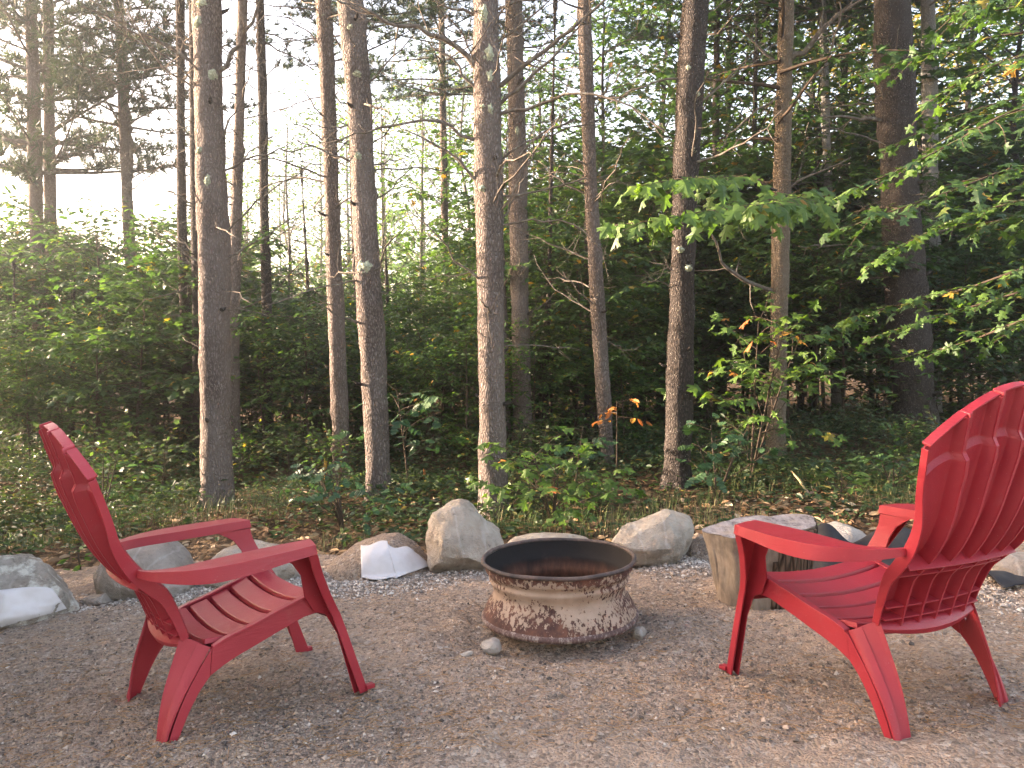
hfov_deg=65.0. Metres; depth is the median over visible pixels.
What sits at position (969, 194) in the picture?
understory tree
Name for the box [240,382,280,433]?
leafy shrub
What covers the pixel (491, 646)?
prop stone
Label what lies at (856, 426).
leafy shrub
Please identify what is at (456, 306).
understory tree
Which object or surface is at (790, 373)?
maple sapling
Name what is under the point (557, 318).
understory tree
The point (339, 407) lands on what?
pine tree
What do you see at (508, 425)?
pine tree
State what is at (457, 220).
understory tree
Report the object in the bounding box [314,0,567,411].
pine tree
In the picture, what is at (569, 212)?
understory tree
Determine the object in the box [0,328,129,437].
understory tree
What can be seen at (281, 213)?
broadleaf tree
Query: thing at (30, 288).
understory tree
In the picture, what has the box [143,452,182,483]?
leafy shrub
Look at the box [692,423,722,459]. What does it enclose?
leafy shrub
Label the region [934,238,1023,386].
understory tree
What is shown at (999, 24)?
broadleaf tree
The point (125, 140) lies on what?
pine tree
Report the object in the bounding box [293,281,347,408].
understory tree
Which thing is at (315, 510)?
leafy shrub
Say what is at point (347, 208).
broadleaf tree
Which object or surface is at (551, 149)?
pine tree
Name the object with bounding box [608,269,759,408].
understory tree
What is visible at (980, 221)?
understory tree
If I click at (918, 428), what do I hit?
leafy shrub
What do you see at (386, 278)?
pine tree
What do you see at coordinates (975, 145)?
understory tree
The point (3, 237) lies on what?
understory tree
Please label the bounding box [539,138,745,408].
understory tree
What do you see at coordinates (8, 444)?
leafy shrub
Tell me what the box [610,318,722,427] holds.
leafy shrub
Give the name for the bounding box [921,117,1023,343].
understory tree
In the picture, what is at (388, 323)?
understory tree
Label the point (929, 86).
pine tree
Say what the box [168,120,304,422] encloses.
broadleaf tree
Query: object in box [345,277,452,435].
understory tree
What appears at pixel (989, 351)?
leafy shrub
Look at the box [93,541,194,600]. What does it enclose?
boulder
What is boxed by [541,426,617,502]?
oak sapling
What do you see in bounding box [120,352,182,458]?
understory tree
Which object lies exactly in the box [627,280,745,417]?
understory tree
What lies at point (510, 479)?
leafy shrub
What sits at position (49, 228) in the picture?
understory tree
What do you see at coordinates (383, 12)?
pine tree
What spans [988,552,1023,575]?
boulder
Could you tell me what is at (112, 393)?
leafy shrub
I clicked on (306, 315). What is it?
understory tree
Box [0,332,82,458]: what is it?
understory tree
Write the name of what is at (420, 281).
understory tree
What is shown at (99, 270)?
pine tree
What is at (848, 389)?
leafy shrub
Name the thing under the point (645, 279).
understory tree
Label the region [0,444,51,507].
leafy shrub
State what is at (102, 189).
sky
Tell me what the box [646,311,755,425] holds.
leafy shrub
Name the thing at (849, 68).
broadleaf tree
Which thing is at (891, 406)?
leafy shrub
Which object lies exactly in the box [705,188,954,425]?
understory tree
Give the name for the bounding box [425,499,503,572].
boulder
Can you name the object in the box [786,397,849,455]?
leafy shrub
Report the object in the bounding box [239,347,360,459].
leafy shrub
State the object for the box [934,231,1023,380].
understory tree
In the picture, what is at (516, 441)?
leafy shrub
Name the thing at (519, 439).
leafy shrub
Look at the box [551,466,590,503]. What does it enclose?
leafy shrub
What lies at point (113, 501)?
leafy shrub
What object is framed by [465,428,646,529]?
leafy shrub
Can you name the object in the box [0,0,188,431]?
pine tree
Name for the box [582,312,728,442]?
leafy shrub
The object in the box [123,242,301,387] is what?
understory tree
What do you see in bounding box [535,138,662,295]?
understory tree
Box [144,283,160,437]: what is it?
pine tree
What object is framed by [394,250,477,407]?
understory tree
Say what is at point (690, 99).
pine tree
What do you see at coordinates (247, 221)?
broadleaf tree
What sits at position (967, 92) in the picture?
broadleaf tree
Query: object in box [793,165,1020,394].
understory tree
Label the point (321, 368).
understory tree
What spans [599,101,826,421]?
understory tree
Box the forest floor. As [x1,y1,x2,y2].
[0,362,1020,568]
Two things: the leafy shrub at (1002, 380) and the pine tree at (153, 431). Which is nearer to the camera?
the leafy shrub at (1002, 380)
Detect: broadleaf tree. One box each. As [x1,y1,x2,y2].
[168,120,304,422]
[187,115,298,289]
[226,71,351,405]
[227,161,300,399]
[228,126,325,302]
[243,155,318,288]
[269,67,380,291]
[269,116,351,323]
[296,68,410,386]
[306,111,401,316]
[312,86,433,301]
[338,90,439,402]
[346,28,504,408]
[377,21,526,387]
[377,98,472,321]
[379,30,528,406]
[390,74,473,301]
[424,64,541,278]
[425,64,537,212]
[466,34,574,209]
[499,18,619,401]
[500,38,595,392]
[502,0,676,289]
[573,0,767,397]
[594,0,815,317]
[611,0,861,212]
[624,0,873,414]
[702,0,940,411]
[705,0,873,396]
[730,0,1023,385]
[773,1,1016,393]
[792,4,944,380]
[795,0,1023,262]
[854,0,1023,382]
[862,0,1023,390]
[912,0,1023,382]
[935,0,1023,181]
[965,0,1023,241]
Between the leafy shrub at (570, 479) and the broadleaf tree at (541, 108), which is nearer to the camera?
the leafy shrub at (570, 479)
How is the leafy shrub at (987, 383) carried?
on the forest floor
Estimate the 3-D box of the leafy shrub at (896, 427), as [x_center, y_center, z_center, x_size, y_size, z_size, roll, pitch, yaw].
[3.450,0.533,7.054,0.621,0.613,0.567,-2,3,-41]
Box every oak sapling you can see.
[332,376,469,494]
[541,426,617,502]
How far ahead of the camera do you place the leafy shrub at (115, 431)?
8.12 m
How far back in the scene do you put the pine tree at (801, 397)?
11.37 m
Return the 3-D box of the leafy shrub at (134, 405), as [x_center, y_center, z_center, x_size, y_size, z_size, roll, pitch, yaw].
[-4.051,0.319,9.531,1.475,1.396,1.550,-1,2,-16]
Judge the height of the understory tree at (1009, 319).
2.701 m
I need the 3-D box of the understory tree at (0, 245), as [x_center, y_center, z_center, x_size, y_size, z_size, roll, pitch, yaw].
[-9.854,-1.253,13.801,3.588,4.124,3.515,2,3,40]
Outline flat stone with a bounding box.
[83,593,113,605]
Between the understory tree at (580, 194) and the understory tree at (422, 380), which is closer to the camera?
the understory tree at (422, 380)
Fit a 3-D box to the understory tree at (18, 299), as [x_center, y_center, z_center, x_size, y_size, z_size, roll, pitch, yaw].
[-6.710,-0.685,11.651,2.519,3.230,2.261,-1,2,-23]
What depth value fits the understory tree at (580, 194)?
11.34 m
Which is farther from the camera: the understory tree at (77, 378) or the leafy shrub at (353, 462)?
the understory tree at (77, 378)
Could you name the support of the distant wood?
on the forest floor
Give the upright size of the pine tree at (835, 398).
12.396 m
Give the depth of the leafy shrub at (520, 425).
8.24 m
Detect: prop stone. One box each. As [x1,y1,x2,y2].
[480,637,501,654]
[632,626,646,639]
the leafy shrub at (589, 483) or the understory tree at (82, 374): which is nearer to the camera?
the leafy shrub at (589, 483)
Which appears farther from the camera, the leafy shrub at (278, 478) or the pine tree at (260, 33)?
the pine tree at (260, 33)
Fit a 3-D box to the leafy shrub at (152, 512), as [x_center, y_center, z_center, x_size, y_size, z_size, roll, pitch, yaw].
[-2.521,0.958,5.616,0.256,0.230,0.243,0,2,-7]
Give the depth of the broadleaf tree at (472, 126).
29.45 m
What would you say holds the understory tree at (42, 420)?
on the forest floor
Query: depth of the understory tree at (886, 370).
9.55 m
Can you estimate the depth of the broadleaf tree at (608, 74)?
14.55 m
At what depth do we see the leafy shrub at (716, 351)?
10.62 m
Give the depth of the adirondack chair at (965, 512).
2.23 m
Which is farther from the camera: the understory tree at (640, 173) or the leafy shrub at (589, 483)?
the understory tree at (640, 173)
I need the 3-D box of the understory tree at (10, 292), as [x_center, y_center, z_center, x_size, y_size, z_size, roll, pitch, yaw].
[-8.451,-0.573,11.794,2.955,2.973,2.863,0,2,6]
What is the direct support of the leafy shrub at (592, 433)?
on the forest floor
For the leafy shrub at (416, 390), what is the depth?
12.14 m
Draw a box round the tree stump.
[702,514,817,610]
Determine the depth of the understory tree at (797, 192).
12.36 m
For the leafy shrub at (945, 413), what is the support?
on the forest floor
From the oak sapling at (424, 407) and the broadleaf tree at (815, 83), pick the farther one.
the broadleaf tree at (815, 83)
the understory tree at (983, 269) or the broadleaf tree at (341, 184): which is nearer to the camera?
the understory tree at (983, 269)
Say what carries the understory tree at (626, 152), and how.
on the forest floor
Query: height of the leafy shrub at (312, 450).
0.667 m
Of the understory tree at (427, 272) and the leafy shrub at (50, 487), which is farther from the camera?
the understory tree at (427, 272)
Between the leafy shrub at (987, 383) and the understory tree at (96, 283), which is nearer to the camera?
the leafy shrub at (987, 383)
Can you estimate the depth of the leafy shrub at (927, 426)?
7.34 m
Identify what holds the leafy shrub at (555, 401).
on the forest floor
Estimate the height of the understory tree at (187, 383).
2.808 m
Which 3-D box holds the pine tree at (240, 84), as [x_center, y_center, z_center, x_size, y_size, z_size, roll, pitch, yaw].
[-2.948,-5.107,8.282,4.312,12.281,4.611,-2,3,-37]
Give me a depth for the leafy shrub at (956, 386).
9.57 m
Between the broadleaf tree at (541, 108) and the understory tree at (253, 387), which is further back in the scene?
the broadleaf tree at (541, 108)
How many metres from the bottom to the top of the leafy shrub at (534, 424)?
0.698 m
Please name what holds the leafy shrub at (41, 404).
on the forest floor
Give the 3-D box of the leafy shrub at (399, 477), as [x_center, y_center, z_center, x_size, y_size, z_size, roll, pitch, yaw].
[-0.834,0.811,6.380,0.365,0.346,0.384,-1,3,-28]
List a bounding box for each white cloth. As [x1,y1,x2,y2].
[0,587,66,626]
[361,540,396,579]
[388,545,427,577]
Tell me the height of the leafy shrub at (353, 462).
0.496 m
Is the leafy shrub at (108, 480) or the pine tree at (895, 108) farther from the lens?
the pine tree at (895, 108)
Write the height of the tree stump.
0.387 m
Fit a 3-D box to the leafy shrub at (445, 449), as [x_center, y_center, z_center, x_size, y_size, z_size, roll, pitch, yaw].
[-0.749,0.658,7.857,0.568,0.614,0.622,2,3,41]
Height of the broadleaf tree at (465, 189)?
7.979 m
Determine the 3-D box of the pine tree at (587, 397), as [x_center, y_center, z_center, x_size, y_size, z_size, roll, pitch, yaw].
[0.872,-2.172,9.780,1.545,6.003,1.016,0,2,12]
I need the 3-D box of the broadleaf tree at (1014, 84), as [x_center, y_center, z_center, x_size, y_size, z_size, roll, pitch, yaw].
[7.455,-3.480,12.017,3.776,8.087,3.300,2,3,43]
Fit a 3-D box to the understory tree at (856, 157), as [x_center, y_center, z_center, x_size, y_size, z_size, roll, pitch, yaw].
[4.878,-1.782,12.426,3.752,4.646,3.253,-1,2,-21]
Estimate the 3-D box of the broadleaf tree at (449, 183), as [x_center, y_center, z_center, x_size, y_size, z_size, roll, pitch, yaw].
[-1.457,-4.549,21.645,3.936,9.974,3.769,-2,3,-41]
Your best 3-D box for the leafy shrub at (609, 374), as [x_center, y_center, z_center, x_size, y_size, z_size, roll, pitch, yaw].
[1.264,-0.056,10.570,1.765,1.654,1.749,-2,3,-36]
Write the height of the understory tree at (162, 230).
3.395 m
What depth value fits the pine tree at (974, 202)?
11.97 m
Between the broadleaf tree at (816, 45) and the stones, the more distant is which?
the broadleaf tree at (816, 45)
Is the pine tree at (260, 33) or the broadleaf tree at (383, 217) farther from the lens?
the broadleaf tree at (383, 217)
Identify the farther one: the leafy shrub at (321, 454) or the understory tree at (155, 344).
the understory tree at (155, 344)
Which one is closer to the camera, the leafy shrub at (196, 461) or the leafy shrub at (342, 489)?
the leafy shrub at (342, 489)
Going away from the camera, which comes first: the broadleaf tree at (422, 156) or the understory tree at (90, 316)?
the understory tree at (90, 316)
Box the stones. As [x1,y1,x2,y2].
[0,575,1023,767]
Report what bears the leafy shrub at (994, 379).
on the forest floor
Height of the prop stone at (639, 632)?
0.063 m
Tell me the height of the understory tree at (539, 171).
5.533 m
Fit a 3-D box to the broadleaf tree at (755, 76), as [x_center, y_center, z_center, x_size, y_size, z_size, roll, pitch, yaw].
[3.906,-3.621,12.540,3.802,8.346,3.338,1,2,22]
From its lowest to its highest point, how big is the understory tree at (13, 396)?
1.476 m
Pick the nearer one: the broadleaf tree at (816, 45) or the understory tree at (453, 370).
the understory tree at (453, 370)
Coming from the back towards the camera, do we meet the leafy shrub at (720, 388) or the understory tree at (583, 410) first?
the leafy shrub at (720, 388)
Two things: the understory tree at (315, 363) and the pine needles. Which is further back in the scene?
the understory tree at (315, 363)
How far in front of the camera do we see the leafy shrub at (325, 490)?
5.36 m
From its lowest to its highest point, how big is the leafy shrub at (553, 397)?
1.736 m
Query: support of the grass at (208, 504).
on the forest floor
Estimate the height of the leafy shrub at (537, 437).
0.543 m
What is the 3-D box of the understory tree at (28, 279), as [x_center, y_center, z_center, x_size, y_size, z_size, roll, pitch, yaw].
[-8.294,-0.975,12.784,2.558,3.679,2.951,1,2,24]
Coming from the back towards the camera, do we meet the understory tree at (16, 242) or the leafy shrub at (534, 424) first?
the understory tree at (16, 242)
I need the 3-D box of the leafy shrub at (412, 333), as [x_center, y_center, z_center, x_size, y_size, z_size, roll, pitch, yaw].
[-0.624,0.022,9.513,1.729,1.636,1.745,-1,2,-15]
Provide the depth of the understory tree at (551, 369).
8.31 m
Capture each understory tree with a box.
[0,184,190,429]
[0,185,160,367]
[0,196,191,408]
[0,201,116,429]
[0,205,29,350]
[0,211,80,376]
[0,225,127,417]
[0,233,84,431]
[0,235,115,442]
[0,236,107,362]
[0,252,54,391]
[0,302,56,443]
[0,307,65,445]
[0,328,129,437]
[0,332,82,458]
[0,345,100,452]
[0,349,55,462]
[2,285,191,462]
[9,259,179,443]
[11,229,152,425]
[26,238,199,471]
[42,265,179,441]
[49,298,191,454]
[50,225,305,437]
[51,350,147,451]
[77,290,179,427]
[85,196,297,396]
[94,252,289,431]
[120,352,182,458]
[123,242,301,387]
[126,215,320,400]
[169,283,302,413]
[181,331,273,430]
[185,312,320,466]
[230,284,393,465]
[239,303,313,435]
[240,274,354,438]
[240,299,319,416]
[241,291,357,441]
[243,262,321,420]
[243,293,394,436]
[253,283,346,394]
[275,305,360,436]
[282,284,399,413]
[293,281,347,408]
[294,276,353,384]
[303,315,439,450]
[305,226,441,367]
[326,301,435,437]
[343,259,470,409]
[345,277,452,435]
[347,337,422,419]
[351,316,447,444]
[376,121,623,339]
[383,269,472,391]
[383,285,460,423]
[386,282,477,412]
[387,318,535,468]
[387,320,477,443]
[387,336,478,463]
[388,195,599,425]
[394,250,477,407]
[404,275,533,409]
[422,317,512,434]
[430,205,635,391]
[433,150,671,406]
[436,198,667,446]
[438,222,631,374]
[440,238,590,425]
[451,208,650,446]
[456,179,626,401]
[470,320,593,460]
[503,133,725,383]
[503,144,666,399]
[504,191,669,453]
[507,186,667,419]
[534,255,711,414]
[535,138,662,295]
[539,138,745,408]
[539,169,736,418]
[551,335,666,452]
[553,154,761,423]
[553,243,712,432]
[553,342,657,449]
[559,261,713,436]
[564,61,850,360]
[569,189,770,373]
[570,186,740,397]
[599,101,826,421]
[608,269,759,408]
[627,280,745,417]
[632,149,868,412]
[636,222,809,421]
[640,112,852,404]
[645,127,808,288]
[659,158,861,406]
[694,255,839,425]
[698,140,878,380]
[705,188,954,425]
[707,234,871,423]
[708,122,882,400]
[720,114,967,414]
[749,102,944,404]
[753,116,979,395]
[756,214,937,431]
[769,12,1023,415]
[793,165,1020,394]
[798,227,963,416]
[803,135,1023,362]
[804,84,1023,342]
[845,176,1023,413]
[866,218,1023,386]
[866,236,1023,407]
[877,157,1023,393]
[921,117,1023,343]
[929,161,1023,389]
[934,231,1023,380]
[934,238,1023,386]
[940,116,1023,347]
[941,182,1023,361]
[943,84,1023,377]
[943,91,1023,383]
[971,92,1023,323]
[991,238,1023,362]
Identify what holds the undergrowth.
on the forest floor
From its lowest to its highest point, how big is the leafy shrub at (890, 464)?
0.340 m
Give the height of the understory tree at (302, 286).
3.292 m
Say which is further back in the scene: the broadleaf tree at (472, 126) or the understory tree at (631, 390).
the broadleaf tree at (472, 126)
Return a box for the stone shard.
[461,651,472,656]
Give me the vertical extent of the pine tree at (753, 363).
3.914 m
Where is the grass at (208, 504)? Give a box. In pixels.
[0,460,917,553]
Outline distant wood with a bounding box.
[9,196,1023,374]
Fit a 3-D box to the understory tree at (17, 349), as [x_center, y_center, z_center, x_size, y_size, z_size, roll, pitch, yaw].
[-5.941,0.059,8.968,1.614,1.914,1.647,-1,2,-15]
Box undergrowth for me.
[0,390,958,554]
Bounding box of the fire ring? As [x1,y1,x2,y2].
[481,538,638,644]
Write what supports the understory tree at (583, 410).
on the forest floor
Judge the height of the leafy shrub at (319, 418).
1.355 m
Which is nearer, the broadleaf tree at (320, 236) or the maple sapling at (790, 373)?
the maple sapling at (790, 373)
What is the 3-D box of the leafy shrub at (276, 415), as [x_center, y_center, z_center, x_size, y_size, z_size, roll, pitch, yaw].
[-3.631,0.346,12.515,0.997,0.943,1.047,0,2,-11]
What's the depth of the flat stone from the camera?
3.96 m
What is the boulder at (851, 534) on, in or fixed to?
on the gravel ground at (971, 747)
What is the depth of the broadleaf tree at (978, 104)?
13.35 m
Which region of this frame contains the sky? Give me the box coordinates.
[0,0,1023,365]
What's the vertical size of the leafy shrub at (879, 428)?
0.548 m
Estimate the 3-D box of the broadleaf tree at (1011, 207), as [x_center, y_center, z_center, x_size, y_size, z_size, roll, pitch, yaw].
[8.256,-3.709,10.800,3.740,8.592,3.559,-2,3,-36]
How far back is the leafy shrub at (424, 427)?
9.21 m
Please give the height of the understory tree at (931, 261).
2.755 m
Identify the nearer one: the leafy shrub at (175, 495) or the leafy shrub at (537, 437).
the leafy shrub at (175, 495)
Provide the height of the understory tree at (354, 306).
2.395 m
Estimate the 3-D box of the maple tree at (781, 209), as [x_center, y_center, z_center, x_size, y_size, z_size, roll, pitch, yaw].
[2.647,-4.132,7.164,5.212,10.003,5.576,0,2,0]
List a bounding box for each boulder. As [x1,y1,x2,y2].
[0,553,79,629]
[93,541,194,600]
[199,540,299,587]
[326,532,428,580]
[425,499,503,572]
[508,532,587,542]
[612,509,694,566]
[686,533,708,560]
[813,523,910,568]
[828,521,865,542]
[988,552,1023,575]
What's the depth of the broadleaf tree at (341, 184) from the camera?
20.86 m
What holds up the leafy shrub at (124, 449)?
on the forest floor
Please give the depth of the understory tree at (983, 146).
11.36 m
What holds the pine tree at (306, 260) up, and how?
on the forest floor
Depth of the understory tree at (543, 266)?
8.92 m
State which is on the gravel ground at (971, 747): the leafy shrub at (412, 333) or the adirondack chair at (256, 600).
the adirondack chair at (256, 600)
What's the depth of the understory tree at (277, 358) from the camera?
12.38 m
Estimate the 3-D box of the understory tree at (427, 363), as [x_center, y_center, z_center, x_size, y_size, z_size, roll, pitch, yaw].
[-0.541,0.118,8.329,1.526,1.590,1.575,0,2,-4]
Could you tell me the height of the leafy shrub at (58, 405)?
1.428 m
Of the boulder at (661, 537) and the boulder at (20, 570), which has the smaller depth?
the boulder at (20, 570)
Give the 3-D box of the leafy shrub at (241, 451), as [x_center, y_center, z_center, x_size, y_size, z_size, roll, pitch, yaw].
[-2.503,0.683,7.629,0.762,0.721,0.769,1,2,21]
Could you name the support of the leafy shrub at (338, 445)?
on the forest floor
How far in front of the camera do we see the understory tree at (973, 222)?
11.94 m
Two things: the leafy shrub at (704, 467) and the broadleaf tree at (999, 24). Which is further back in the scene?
the broadleaf tree at (999, 24)
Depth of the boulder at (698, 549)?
4.34 m
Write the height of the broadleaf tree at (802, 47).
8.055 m
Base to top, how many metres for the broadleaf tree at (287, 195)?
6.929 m
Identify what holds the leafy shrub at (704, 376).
on the forest floor
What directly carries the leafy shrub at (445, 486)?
on the forest floor
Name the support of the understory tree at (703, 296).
on the forest floor
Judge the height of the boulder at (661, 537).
0.312 m
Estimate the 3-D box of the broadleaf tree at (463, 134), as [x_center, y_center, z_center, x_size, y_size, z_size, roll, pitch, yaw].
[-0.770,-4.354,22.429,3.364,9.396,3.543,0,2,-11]
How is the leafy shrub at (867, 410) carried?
on the forest floor
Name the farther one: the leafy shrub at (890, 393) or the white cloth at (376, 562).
the leafy shrub at (890, 393)
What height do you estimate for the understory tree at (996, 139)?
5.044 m
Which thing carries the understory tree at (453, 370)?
on the forest floor
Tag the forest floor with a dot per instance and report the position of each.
(196, 551)
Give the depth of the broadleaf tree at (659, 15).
17.77 m
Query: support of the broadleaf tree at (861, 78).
on the forest floor
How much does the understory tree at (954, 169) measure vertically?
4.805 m
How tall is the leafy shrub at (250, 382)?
1.679 m
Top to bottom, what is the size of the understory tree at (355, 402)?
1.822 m
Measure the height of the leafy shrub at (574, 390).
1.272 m
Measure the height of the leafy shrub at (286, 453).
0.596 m
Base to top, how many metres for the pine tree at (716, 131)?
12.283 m
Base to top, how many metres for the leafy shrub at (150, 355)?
1.618 m
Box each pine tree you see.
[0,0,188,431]
[0,0,189,432]
[0,0,257,434]
[0,200,108,443]
[0,229,77,444]
[1,254,45,459]
[44,219,166,440]
[45,0,327,507]
[71,0,258,465]
[90,0,278,469]
[113,0,325,473]
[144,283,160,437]
[165,0,345,459]
[223,0,473,430]
[226,0,426,479]
[265,0,470,501]
[271,217,341,424]
[291,108,349,431]
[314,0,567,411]
[323,236,394,426]
[324,0,681,519]
[413,64,530,458]
[434,0,614,461]
[499,0,675,471]
[507,0,575,453]
[529,124,643,447]
[608,0,792,489]
[608,0,863,419]
[615,166,700,419]
[640,143,670,418]
[736,0,920,418]
[749,244,756,411]
[760,0,1022,420]
[791,134,868,420]
[793,0,962,436]
[849,149,878,413]
[938,163,1010,409]
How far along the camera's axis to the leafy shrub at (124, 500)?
6.46 m
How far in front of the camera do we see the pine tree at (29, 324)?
11.46 m
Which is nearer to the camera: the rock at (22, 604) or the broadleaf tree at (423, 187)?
the rock at (22, 604)
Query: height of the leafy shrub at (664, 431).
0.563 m
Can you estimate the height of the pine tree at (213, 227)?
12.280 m
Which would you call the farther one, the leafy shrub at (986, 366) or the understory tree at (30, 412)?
the leafy shrub at (986, 366)
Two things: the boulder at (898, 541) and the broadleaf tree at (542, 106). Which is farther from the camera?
the broadleaf tree at (542, 106)
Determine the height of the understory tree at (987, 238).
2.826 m
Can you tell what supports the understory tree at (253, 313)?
on the forest floor
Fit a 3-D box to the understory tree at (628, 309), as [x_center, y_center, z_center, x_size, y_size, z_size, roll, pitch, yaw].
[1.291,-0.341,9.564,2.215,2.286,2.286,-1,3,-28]
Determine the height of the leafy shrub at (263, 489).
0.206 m
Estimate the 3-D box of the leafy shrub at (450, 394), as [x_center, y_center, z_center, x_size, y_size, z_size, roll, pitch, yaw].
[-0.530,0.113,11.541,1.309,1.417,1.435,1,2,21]
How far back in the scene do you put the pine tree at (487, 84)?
5.76 m
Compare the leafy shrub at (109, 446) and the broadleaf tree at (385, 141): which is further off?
the broadleaf tree at (385, 141)
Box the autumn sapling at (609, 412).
[592,399,651,480]
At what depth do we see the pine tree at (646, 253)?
11.42 m
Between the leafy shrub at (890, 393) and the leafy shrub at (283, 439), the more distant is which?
the leafy shrub at (890, 393)
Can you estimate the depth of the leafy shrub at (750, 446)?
7.58 m
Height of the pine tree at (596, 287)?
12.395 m
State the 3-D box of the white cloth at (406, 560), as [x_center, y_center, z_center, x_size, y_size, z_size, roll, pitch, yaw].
[-0.575,0.935,4.340,0.158,0.148,0.324,2,3,34]
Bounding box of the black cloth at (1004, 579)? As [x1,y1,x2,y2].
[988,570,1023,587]
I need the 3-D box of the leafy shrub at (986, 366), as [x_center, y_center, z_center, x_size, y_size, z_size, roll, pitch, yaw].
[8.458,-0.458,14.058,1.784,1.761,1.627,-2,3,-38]
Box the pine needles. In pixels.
[0,556,1023,767]
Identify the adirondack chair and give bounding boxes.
[39,421,374,742]
[719,381,1023,740]
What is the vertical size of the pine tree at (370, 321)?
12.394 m
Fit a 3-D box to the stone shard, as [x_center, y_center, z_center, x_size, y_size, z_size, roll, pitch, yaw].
[-0.168,1.002,2.983,0.048,0.026,0.028,0,2,0]
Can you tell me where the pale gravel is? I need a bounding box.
[57,554,1023,648]
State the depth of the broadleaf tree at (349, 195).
29.84 m
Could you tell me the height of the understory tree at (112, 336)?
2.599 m
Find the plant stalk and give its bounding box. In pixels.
[791,471,807,497]
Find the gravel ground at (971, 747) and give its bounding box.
[0,542,1023,767]
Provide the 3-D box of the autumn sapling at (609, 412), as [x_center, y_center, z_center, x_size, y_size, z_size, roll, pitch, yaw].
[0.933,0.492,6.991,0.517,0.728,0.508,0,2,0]
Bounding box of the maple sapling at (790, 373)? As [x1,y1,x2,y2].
[655,287,872,480]
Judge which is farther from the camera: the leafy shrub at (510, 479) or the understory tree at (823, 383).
the understory tree at (823, 383)
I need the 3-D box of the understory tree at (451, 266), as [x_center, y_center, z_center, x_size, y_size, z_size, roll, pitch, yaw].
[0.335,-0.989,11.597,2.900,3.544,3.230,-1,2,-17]
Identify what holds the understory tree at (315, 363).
on the forest floor
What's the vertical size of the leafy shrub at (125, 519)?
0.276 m
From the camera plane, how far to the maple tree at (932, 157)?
5.11 m
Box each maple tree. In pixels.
[596,0,940,463]
[819,0,1023,370]
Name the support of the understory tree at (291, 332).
on the forest floor
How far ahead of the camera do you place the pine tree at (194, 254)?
9.09 m
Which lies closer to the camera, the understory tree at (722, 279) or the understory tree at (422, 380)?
the understory tree at (422, 380)
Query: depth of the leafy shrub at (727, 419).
6.81 m
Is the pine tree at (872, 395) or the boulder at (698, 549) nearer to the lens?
the boulder at (698, 549)
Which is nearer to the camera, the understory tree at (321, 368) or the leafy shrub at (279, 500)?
the leafy shrub at (279, 500)
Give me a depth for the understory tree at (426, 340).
9.99 m
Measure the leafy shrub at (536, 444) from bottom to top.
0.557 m
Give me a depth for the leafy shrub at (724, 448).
7.08 m
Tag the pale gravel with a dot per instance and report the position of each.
(688, 562)
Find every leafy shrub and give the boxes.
[0,388,55,457]
[0,427,39,489]
[0,429,30,484]
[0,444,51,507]
[0,488,33,519]
[7,359,155,458]
[9,366,92,437]
[15,422,110,504]
[39,425,163,516]
[57,545,91,571]
[71,427,142,480]
[77,409,162,481]
[80,437,149,489]
[81,440,157,503]
[101,474,139,516]
[103,484,130,517]
[104,358,195,465]
[108,419,199,506]
[111,503,143,537]
[131,332,275,449]
[132,506,170,532]
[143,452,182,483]
[144,474,205,524]
[153,342,311,454]
[176,448,199,480]
[183,449,237,481]
[197,433,268,487]
[226,484,266,514]
[232,419,277,488]
[234,411,322,483]
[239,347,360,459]
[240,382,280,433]
[244,476,304,526]
[245,480,293,520]
[247,391,298,426]
[248,482,274,501]
[263,428,326,482]
[265,466,317,509]
[273,451,414,534]
[277,421,352,484]
[292,487,342,532]
[296,433,359,484]
[300,423,364,490]
[315,345,408,440]
[318,468,357,503]
[340,446,393,487]
[377,503,399,525]
[383,464,430,504]
[386,329,477,454]
[388,327,475,432]
[389,321,533,455]
[389,344,450,419]
[406,420,467,476]
[421,359,510,422]
[433,475,456,496]
[442,481,476,506]
[443,365,538,430]
[449,414,515,474]
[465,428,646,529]
[470,439,522,473]
[471,316,583,441]
[471,416,527,457]
[478,364,575,418]
[506,417,544,457]
[507,434,542,469]
[508,465,533,498]
[511,407,586,468]
[512,425,571,478]
[514,417,560,463]
[532,374,573,426]
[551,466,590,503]
[553,351,641,427]
[557,316,659,424]
[565,421,630,470]
[568,466,612,503]
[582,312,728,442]
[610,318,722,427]
[624,337,655,419]
[628,327,740,425]
[644,415,704,455]
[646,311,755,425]
[655,435,696,467]
[663,346,746,422]
[663,350,767,440]
[676,413,789,498]
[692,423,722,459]
[693,416,768,473]
[704,345,794,429]
[704,405,804,478]
[728,429,769,456]
[783,417,829,463]
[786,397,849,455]
[806,466,870,496]
[813,316,961,435]
[825,403,884,454]
[834,388,918,452]
[845,451,920,490]
[846,338,887,409]
[846,353,892,421]
[853,411,920,461]
[860,324,1017,417]
[862,333,991,423]
[863,411,928,474]
[887,349,996,415]
[889,405,946,468]
[900,416,939,448]
[918,415,946,440]
[941,331,1021,412]
[942,311,1022,401]
[942,316,1002,411]
[947,345,1022,418]
[953,323,1020,396]
[957,352,1023,403]
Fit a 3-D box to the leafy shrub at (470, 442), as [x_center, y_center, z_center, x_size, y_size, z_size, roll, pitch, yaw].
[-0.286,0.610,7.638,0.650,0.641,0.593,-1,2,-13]
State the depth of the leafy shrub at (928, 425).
7.09 m
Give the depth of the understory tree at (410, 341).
10.20 m

